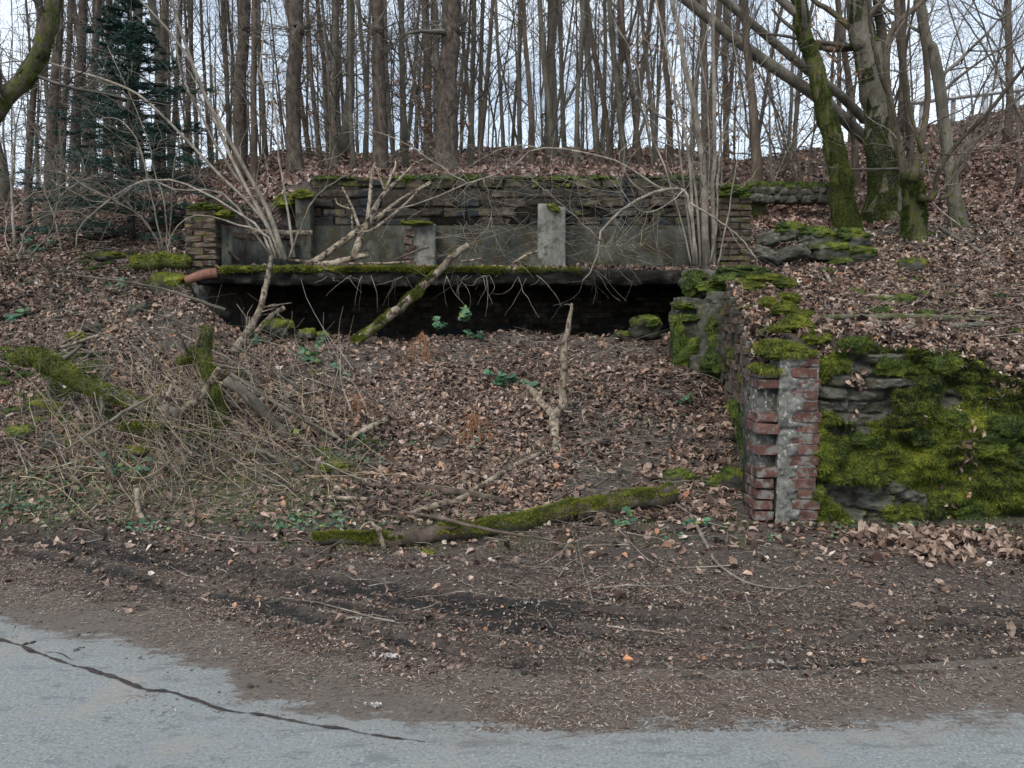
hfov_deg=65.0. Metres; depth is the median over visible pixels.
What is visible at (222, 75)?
forest tree
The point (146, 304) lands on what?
stone
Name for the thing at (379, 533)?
dead branch
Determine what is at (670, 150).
slender tree
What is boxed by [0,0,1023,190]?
sky
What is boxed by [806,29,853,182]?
sapling
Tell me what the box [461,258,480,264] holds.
dead branch
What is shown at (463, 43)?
forest tree
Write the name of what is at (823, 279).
dead branch
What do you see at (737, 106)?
forest tree
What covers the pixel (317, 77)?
forest tree
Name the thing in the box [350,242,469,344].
leaning pole
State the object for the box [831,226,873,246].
stone
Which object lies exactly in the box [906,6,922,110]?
forest tree
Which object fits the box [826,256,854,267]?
stone
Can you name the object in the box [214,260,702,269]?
slab leaves
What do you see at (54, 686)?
road
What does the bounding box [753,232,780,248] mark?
stone
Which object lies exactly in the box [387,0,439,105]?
forest tree
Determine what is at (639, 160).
slender tree
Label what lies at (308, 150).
forest tree
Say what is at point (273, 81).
forest tree
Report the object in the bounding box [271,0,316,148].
forest tree
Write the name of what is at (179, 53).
spruce tree
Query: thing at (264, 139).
forest tree
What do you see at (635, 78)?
forest tree
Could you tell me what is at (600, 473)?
fallen twigs
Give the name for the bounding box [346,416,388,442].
dead branch
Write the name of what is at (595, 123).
slender tree
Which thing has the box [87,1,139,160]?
forest tree
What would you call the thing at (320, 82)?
forest tree
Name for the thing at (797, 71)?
forest tree
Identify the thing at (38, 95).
forest tree
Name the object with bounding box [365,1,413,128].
forest tree
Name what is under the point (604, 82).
forest tree
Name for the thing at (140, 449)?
stone
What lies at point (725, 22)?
forest tree
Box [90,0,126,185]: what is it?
forest tree
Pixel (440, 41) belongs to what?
forest tree
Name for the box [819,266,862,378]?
dead branch
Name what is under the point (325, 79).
forest tree
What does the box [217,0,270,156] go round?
forest tree
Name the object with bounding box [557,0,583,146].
forest tree
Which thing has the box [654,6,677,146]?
forest tree
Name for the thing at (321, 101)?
forest tree
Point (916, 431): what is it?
mossy stone wall
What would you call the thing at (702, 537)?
dead branch
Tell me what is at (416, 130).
forest tree
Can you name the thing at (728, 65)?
sapling
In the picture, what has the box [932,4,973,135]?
sapling
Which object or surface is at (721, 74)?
sapling
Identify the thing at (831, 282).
dead branch
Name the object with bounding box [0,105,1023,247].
forest floor leaves
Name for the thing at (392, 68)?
sapling
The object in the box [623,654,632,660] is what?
tile shard
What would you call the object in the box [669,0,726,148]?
forest tree
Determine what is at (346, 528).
grass
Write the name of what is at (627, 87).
forest tree
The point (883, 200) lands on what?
bare tree
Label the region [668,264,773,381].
stone buttress
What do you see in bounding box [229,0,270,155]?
forest tree
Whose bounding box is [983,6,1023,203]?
sapling
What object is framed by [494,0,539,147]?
forest tree
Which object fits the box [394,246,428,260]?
dead branch
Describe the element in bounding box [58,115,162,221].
beech sapling
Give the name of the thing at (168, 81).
forest tree
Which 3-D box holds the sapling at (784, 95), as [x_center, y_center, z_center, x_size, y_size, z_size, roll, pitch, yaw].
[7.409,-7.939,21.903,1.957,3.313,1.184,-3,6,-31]
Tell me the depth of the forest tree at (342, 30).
28.11 m
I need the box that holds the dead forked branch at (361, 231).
[305,157,430,264]
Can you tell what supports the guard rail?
on the ground at (244, 298)
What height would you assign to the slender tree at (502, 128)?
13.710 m
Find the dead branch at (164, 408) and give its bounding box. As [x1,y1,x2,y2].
[144,380,188,436]
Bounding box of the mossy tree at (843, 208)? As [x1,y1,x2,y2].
[776,0,863,230]
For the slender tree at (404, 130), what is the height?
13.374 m
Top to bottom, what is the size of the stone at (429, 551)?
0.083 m
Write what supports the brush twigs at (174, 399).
on the ground at (244, 298)
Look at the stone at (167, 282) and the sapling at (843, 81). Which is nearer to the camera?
the stone at (167, 282)
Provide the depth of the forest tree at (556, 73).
27.79 m
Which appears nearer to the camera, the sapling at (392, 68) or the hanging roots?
the hanging roots
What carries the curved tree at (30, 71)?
on the ground at (244, 298)
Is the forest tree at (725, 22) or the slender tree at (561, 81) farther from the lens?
the forest tree at (725, 22)
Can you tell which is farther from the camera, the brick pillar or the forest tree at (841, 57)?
the forest tree at (841, 57)
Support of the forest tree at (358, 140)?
on the ground at (244, 298)
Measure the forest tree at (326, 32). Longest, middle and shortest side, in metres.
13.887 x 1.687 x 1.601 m
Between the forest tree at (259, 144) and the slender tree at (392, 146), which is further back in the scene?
the forest tree at (259, 144)
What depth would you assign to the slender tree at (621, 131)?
16.49 m
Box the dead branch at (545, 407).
[523,380,553,416]
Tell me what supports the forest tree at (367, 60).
on the ground at (244, 298)
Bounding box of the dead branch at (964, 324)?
[905,321,1022,337]
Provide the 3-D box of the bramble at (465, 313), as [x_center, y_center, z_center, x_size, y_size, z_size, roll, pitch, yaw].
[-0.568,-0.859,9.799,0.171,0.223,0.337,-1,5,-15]
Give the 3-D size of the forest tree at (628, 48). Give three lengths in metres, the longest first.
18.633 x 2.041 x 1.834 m
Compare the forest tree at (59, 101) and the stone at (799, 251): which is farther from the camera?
the forest tree at (59, 101)
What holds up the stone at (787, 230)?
on the stone at (825, 234)
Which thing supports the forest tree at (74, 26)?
on the ground at (244, 298)
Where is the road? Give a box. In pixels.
[0,584,1023,767]
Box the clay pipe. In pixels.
[184,268,217,284]
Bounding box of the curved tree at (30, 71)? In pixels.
[0,0,213,148]
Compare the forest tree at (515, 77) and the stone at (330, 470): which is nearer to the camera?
the stone at (330, 470)
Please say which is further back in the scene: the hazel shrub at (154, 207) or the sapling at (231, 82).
the sapling at (231, 82)
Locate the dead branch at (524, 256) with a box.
[513,250,538,263]
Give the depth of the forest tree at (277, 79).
31.78 m
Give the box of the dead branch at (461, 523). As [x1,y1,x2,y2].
[403,511,557,540]
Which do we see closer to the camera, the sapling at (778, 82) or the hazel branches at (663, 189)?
the hazel branches at (663, 189)
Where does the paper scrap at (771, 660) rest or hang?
on the ground at (244, 298)
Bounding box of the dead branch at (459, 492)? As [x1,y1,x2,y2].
[352,479,508,504]
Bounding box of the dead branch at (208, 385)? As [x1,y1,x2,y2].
[162,351,238,425]
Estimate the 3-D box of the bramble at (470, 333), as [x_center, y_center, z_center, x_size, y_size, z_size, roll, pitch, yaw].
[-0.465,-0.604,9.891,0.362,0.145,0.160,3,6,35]
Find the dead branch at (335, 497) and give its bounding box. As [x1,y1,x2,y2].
[316,494,368,500]
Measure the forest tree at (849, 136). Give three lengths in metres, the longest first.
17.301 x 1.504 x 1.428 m
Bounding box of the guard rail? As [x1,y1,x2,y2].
[911,85,1023,125]
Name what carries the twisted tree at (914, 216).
on the ground at (244, 298)
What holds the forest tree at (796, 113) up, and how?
on the ground at (244, 298)
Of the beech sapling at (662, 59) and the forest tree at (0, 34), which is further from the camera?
the forest tree at (0, 34)
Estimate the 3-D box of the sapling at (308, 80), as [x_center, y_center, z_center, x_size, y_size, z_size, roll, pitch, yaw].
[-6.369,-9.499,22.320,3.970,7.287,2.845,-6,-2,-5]
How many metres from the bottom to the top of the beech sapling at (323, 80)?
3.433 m
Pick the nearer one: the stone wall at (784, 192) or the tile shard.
the tile shard
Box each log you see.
[7,345,185,421]
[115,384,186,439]
[195,324,248,448]
[222,376,290,438]
[245,229,312,235]
[309,480,678,547]
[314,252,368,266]
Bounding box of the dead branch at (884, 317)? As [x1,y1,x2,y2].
[812,306,1010,327]
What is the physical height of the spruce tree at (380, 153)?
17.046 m
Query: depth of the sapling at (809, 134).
16.64 m
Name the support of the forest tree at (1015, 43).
on the ground at (244, 298)
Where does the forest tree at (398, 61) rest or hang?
on the ground at (244, 298)
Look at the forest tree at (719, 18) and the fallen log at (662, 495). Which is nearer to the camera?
the fallen log at (662, 495)
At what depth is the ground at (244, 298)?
4.92 m
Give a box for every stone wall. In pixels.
[743,180,829,204]
[810,335,1023,526]
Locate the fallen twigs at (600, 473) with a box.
[0,145,1023,669]
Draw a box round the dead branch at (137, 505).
[134,484,146,522]
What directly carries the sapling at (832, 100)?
on the ground at (244, 298)
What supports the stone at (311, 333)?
on the ground at (244, 298)
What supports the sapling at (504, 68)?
on the ground at (244, 298)
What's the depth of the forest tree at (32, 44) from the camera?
25.06 m
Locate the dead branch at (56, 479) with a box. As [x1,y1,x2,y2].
[0,464,82,487]
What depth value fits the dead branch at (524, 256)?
10.48 m
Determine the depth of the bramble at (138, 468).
6.96 m
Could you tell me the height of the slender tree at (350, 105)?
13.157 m
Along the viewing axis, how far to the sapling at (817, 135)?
15.32 m
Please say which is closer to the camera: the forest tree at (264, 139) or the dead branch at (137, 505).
the dead branch at (137, 505)
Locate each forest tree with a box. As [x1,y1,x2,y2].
[0,0,16,154]
[0,0,24,179]
[0,0,29,178]
[0,0,34,181]
[0,43,38,201]
[2,3,45,188]
[3,0,66,190]
[4,1,74,105]
[7,3,64,189]
[16,0,63,175]
[16,2,66,184]
[19,0,78,181]
[27,2,72,185]
[31,0,72,128]
[61,0,100,175]
[62,0,99,84]
[62,0,101,187]
[65,0,118,188]
[75,0,112,130]
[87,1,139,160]
[88,5,148,167]
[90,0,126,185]
[100,0,125,153]
[115,0,199,186]
[118,6,145,178]
[139,1,157,168]
[143,4,199,169]
[144,0,205,157]
[157,0,184,124]
[158,1,174,100]
[158,3,212,156]
[161,0,229,170]
[169,0,201,168]
[169,12,196,168]
[174,0,223,173]
[175,3,199,155]
[182,3,249,162]
[192,0,225,163]
[193,0,229,162]
[196,0,267,157]
[206,0,234,79]
[207,0,233,155]
[208,0,247,157]
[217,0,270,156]
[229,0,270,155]
[232,0,269,156]
[233,8,275,154]
[247,2,272,155]
[258,0,284,151]
[261,13,285,149]
[262,0,284,149]
[262,0,315,145]
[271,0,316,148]
[275,7,323,148]
[279,0,312,158]
[280,0,323,130]
[301,9,325,148]
[303,0,328,151]
[305,0,329,138]
[308,1,345,145]
[310,0,358,152]
[311,0,345,148]
[311,0,369,153]
[313,0,366,126]
[318,0,391,134]
[321,1,367,149]
[328,2,346,93]
[339,0,371,152]
[342,8,363,151]
[355,33,372,152]
[361,6,411,152]
[363,0,372,151]
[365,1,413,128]
[369,1,433,150]
[370,0,420,155]
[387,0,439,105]
[387,0,440,149]
[390,0,414,105]
[393,0,417,146]
[397,1,459,148]
[397,12,430,149]
[405,2,433,149]
[409,1,461,119]
[410,8,436,147]
[414,0,438,149]
[415,1,432,157]
[420,0,469,74]
[438,0,477,148]
[439,0,486,147]
[458,0,483,137]
[460,1,478,154]
[469,0,507,150]
[478,0,504,146]
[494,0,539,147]
[494,8,523,145]
[502,0,528,147]
[508,0,542,146]
[522,0,546,147]
[525,0,559,146]
[526,0,546,117]
[526,2,570,142]
[528,0,574,111]
[528,0,589,146]
[530,0,568,147]
[533,11,563,146]
[544,0,579,146]
[544,2,571,120]
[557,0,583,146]
[563,0,601,148]
[564,0,600,147]
[566,7,600,147]
[568,0,597,148]
[568,0,644,148]
[568,0,650,151]
[571,1,629,145]
[572,14,609,148]
[574,2,606,150]
[576,0,682,148]
[584,0,610,147]
[592,0,659,158]
[593,0,673,148]
[598,0,645,142]
[601,6,625,138]
[610,0,640,134]
[614,0,648,82]
[615,0,667,148]
[626,0,650,147]
[634,0,671,124]
[637,0,661,147]
[639,2,683,146]
[645,37,668,147]
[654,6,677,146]
[658,2,690,147]
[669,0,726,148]
[672,0,700,128]
[674,1,699,148]
[680,12,695,148]
[707,0,765,158]
[708,0,748,162]
[709,0,772,156]
[718,0,733,153]
[720,9,765,159]
[721,1,763,75]
[731,0,760,159]
[736,0,810,134]
[774,5,814,141]
[785,0,821,151]
[787,0,823,150]
[811,0,852,126]
[813,1,857,139]
[815,0,845,81]
[847,76,856,144]
[883,0,906,131]
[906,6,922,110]
[940,0,1023,144]
[978,0,1021,112]
[1012,9,1023,71]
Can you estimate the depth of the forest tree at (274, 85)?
39.83 m
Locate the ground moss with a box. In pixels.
[0,215,1021,488]
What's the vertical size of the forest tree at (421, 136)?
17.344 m
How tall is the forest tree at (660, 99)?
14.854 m
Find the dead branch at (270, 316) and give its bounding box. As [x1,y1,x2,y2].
[254,306,285,333]
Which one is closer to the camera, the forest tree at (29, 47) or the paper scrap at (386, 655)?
the paper scrap at (386, 655)
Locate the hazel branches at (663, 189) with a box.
[297,80,817,319]
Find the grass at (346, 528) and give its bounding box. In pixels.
[0,419,1023,553]
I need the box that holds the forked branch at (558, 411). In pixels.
[549,303,574,453]
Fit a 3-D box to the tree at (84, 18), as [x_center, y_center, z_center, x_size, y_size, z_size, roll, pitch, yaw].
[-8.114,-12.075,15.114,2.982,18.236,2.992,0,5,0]
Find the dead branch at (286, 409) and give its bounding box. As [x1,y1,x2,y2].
[229,372,341,440]
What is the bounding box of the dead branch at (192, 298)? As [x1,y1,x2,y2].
[76,252,225,310]
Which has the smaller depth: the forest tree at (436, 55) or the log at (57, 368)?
the log at (57, 368)
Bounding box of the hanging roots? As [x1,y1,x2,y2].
[315,255,561,315]
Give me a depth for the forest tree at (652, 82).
33.17 m
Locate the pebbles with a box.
[0,342,1023,694]
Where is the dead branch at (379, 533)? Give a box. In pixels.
[358,507,386,549]
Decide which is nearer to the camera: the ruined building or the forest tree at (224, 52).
the ruined building
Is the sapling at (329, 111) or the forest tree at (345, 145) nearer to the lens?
the sapling at (329, 111)
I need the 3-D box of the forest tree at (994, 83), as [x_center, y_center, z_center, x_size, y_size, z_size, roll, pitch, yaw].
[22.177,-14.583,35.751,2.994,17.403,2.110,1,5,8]
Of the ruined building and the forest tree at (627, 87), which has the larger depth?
the forest tree at (627, 87)
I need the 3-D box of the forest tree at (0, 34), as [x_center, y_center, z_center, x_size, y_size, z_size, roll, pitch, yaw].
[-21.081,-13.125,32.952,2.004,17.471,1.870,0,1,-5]
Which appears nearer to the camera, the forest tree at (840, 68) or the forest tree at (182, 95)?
the forest tree at (840, 68)
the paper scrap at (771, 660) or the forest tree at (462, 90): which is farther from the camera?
the forest tree at (462, 90)
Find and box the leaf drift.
[795,320,1023,561]
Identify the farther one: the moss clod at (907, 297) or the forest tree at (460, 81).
the forest tree at (460, 81)
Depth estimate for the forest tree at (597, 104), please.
36.36 m
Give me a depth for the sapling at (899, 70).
17.87 m
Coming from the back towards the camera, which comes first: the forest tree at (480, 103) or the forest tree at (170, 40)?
the forest tree at (170, 40)
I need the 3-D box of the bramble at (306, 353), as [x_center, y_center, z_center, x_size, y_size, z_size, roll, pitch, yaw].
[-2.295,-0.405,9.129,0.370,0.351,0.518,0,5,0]
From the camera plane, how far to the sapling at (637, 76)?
23.36 m
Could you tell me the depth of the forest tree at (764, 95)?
28.79 m
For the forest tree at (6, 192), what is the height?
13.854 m
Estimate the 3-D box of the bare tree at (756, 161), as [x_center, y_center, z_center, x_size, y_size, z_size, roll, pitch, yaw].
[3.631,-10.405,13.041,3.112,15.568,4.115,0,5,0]
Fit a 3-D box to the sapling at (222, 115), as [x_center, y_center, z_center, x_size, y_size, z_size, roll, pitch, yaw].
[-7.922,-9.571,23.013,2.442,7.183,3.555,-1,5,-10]
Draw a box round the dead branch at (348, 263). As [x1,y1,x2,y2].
[286,259,409,264]
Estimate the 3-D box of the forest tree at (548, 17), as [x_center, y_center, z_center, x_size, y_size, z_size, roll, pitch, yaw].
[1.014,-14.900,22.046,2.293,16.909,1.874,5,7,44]
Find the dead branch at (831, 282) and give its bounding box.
[799,267,942,305]
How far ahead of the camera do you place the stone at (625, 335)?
9.71 m
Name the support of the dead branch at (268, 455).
on the ground at (244, 298)
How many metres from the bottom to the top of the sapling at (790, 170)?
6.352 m
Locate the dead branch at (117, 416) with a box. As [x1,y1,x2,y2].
[56,396,174,455]
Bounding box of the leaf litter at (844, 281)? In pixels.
[0,181,1023,639]
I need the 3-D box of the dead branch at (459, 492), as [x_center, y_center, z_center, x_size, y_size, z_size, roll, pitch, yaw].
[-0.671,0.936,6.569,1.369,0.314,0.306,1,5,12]
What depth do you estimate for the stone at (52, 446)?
7.60 m
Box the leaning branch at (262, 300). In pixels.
[230,255,291,354]
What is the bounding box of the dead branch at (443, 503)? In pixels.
[410,450,544,512]
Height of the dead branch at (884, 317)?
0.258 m
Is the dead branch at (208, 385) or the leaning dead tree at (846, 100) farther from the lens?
the leaning dead tree at (846, 100)
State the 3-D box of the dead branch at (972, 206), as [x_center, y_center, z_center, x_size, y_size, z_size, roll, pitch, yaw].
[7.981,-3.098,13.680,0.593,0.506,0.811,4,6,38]
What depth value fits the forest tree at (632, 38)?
24.53 m
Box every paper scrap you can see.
[364,702,381,707]
[372,651,396,658]
[767,659,783,663]
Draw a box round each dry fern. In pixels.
[335,393,380,420]
[391,330,442,368]
[429,412,495,448]
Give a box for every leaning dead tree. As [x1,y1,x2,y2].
[678,0,863,144]
[719,0,864,123]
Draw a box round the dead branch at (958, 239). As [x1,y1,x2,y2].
[933,222,1019,271]
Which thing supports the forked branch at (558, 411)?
on the ground at (244, 298)
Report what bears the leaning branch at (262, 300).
on the ground at (244, 298)
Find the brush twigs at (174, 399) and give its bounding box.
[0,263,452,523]
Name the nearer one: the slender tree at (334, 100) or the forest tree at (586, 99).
the slender tree at (334, 100)
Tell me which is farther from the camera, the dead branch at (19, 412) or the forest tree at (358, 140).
the forest tree at (358, 140)
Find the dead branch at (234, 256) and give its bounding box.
[228,250,240,262]
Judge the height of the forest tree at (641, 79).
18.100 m
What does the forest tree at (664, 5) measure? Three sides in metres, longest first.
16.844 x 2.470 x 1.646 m
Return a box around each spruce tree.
[0,0,96,225]
[0,0,117,210]
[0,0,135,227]
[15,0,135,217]
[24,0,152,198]
[70,0,159,192]
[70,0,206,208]
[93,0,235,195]
[136,0,229,178]
[144,0,232,188]
[181,0,301,182]
[210,0,363,173]
[318,0,461,167]
[367,0,525,169]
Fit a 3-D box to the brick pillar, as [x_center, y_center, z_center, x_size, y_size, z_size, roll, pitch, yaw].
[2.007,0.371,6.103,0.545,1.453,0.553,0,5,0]
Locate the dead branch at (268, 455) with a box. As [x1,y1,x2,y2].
[239,447,293,473]
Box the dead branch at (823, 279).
[783,262,847,300]
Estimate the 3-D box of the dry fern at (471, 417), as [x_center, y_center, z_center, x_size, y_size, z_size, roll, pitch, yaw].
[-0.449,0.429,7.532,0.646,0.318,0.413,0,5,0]
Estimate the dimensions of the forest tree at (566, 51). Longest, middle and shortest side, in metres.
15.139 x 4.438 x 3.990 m
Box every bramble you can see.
[0,307,28,322]
[21,237,54,253]
[101,448,152,478]
[105,277,127,294]
[248,333,267,344]
[283,424,299,434]
[298,333,327,362]
[330,362,350,374]
[432,316,447,330]
[458,305,471,322]
[463,329,483,338]
[482,368,538,386]
[611,507,636,526]
[674,392,692,402]
[682,517,712,526]
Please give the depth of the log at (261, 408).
7.61 m
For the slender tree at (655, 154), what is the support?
on the ground at (244, 298)
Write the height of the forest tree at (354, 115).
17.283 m
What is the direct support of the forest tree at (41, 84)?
on the ground at (244, 298)
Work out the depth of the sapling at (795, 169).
16.52 m
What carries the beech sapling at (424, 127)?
on the ground at (244, 298)
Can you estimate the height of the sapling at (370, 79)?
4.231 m
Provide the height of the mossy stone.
0.276 m
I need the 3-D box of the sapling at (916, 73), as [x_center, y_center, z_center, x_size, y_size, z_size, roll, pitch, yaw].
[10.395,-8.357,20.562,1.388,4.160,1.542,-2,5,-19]
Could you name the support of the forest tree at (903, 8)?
on the ground at (244, 298)
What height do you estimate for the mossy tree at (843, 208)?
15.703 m
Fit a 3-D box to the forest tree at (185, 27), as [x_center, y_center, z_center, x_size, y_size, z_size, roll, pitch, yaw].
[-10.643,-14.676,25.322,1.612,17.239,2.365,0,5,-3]
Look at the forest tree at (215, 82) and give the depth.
40.57 m
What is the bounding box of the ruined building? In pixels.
[183,173,751,341]
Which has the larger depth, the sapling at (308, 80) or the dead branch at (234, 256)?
the sapling at (308, 80)
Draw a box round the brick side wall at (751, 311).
[720,272,833,504]
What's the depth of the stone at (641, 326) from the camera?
9.68 m
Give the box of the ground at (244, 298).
[0,108,1023,682]
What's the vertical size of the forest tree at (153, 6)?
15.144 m
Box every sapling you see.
[0,0,61,219]
[2,25,119,211]
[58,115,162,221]
[62,0,142,202]
[75,40,162,194]
[122,1,208,150]
[167,61,226,184]
[182,1,301,148]
[192,0,269,151]
[231,39,305,164]
[250,1,359,148]
[258,0,363,160]
[260,0,328,151]
[285,1,361,141]
[291,0,363,168]
[346,28,406,125]
[352,1,430,121]
[354,0,430,145]
[359,24,493,164]
[399,0,476,126]
[430,1,485,147]
[438,0,552,164]
[457,0,533,153]
[470,0,571,158]
[482,1,556,149]
[505,2,576,135]
[506,0,557,139]
[514,0,626,163]
[571,0,648,120]
[578,0,663,170]
[580,0,678,162]
[598,0,663,142]
[616,2,708,165]
[670,0,752,186]
[670,0,767,175]
[674,0,790,155]
[674,1,819,180]
[675,29,709,147]
[677,0,782,166]
[678,53,775,176]
[679,0,776,158]
[689,2,733,174]
[692,0,806,178]
[717,0,824,180]
[722,0,814,181]
[722,9,907,207]
[753,0,815,157]
[767,4,872,176]
[768,0,965,177]
[772,24,811,135]
[778,27,827,174]
[783,5,859,181]
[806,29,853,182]
[809,11,891,139]
[843,1,954,140]
[861,0,987,153]
[875,0,994,130]
[899,3,939,139]
[908,4,1023,159]
[916,0,987,120]
[931,1,978,133]
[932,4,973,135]
[950,0,1021,168]
[963,5,1023,133]
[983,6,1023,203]
[986,94,1023,187]
[1004,42,1023,145]
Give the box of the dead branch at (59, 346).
[20,304,100,349]
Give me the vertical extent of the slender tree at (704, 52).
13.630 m
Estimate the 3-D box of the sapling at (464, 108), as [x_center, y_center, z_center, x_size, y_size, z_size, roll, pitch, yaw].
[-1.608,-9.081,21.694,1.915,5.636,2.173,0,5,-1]
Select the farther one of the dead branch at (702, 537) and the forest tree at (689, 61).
the forest tree at (689, 61)
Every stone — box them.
[4,423,37,442]
[20,397,61,417]
[40,433,65,453]
[65,331,86,341]
[81,324,108,332]
[87,251,126,264]
[121,444,150,459]
[127,300,151,316]
[129,250,192,270]
[145,270,193,292]
[213,304,231,319]
[261,317,293,337]
[298,327,316,340]
[316,330,330,341]
[318,456,350,475]
[420,548,434,555]
[613,330,630,340]
[628,314,662,338]
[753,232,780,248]
[753,244,785,265]
[773,221,803,242]
[779,243,810,261]
[795,225,835,245]
[807,241,852,260]
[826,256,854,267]
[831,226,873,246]
[849,245,877,262]
[897,256,929,271]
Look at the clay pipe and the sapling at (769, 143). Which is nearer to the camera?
the clay pipe
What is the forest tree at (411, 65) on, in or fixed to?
on the ground at (244, 298)
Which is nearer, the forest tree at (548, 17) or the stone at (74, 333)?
the stone at (74, 333)
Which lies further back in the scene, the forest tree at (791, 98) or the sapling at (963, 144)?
the forest tree at (791, 98)
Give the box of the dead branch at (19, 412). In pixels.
[0,410,27,418]
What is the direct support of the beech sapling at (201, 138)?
on the ground at (244, 298)
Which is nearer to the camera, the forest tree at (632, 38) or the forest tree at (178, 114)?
the forest tree at (632, 38)
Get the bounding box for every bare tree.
[639,0,809,219]
[717,0,903,223]
[790,0,1023,228]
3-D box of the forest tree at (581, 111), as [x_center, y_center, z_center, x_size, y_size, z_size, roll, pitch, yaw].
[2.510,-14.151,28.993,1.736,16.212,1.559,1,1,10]
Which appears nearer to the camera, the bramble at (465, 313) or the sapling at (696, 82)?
the bramble at (465, 313)
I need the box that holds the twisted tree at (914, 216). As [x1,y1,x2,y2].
[811,0,1023,242]
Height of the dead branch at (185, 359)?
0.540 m
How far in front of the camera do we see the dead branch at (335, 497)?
6.36 m
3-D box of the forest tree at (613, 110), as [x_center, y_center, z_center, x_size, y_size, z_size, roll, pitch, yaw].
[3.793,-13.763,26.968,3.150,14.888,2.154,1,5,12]
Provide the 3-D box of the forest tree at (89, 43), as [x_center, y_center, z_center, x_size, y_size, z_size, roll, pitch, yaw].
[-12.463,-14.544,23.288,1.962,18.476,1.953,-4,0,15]
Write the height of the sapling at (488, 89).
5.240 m
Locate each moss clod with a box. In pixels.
[664,467,696,486]
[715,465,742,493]
[885,293,918,301]
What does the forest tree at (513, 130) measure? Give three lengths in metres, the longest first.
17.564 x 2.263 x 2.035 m
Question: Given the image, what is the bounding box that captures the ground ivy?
[0,229,1019,541]
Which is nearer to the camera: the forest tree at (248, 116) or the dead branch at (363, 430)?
the dead branch at (363, 430)
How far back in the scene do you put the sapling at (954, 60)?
21.44 m
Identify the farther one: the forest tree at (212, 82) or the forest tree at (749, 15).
the forest tree at (212, 82)
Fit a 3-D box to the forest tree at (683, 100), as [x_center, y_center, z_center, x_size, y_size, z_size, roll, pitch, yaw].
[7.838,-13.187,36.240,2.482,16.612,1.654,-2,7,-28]
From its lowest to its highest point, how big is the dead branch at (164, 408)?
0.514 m
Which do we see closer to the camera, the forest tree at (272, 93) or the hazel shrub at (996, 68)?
the hazel shrub at (996, 68)
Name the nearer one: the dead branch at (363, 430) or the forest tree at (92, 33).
the dead branch at (363, 430)
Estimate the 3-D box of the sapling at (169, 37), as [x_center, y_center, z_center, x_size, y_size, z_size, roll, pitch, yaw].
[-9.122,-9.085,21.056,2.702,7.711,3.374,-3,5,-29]
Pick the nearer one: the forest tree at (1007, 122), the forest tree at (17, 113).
the forest tree at (1007, 122)
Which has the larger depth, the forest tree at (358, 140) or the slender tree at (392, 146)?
the forest tree at (358, 140)
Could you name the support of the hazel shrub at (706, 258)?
on the ground at (244, 298)
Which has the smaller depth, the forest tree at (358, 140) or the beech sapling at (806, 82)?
the beech sapling at (806, 82)
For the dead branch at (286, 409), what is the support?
on the ground at (244, 298)
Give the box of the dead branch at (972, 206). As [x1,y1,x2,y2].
[966,185,998,207]
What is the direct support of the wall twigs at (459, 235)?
on the ruined building
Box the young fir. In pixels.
[0,0,254,244]
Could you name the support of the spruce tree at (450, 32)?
on the ground at (244, 298)
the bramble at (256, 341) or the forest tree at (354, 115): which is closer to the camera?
the bramble at (256, 341)
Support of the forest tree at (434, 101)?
on the ground at (244, 298)
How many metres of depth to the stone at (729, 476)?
6.53 m
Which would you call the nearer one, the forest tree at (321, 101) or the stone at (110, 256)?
the stone at (110, 256)
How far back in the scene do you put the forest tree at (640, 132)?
34.61 m
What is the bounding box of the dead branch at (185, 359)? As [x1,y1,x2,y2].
[174,330,215,375]
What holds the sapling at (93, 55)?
on the ground at (244, 298)
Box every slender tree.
[192,0,287,179]
[242,0,370,166]
[271,0,393,166]
[272,0,371,165]
[303,0,371,160]
[319,0,485,165]
[335,0,441,162]
[367,0,503,158]
[409,0,521,166]
[440,0,555,158]
[464,0,537,148]
[476,0,567,164]
[479,0,546,150]
[506,0,628,165]
[512,0,569,159]
[536,0,645,162]
[538,0,604,158]
[553,0,623,164]
[566,0,678,165]
[589,0,670,165]
[605,0,688,161]
[624,0,729,162]
[640,0,780,173]
[788,0,955,187]
[823,0,971,167]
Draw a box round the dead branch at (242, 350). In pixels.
[55,268,304,392]
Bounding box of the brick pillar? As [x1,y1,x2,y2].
[742,337,821,524]
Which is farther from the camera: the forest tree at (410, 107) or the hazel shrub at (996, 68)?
the forest tree at (410, 107)
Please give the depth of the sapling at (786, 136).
15.78 m
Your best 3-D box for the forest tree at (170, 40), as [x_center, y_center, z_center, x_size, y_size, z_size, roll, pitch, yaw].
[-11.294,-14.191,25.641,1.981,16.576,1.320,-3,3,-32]
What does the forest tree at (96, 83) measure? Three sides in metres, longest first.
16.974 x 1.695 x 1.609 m
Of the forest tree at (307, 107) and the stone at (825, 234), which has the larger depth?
the forest tree at (307, 107)
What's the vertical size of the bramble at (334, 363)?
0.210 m
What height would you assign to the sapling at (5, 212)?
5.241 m
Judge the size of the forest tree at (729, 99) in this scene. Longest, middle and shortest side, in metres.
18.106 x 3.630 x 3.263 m
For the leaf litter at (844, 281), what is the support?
on the ground at (244, 298)
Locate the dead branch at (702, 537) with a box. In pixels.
[674,503,821,596]
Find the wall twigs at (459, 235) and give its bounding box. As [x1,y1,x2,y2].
[413,123,715,299]
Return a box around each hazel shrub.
[0,0,358,291]
[0,59,166,255]
[21,35,229,251]
[570,0,817,266]
[890,0,1023,172]
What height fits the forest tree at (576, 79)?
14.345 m
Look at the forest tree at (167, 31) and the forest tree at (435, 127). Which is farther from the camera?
the forest tree at (435, 127)

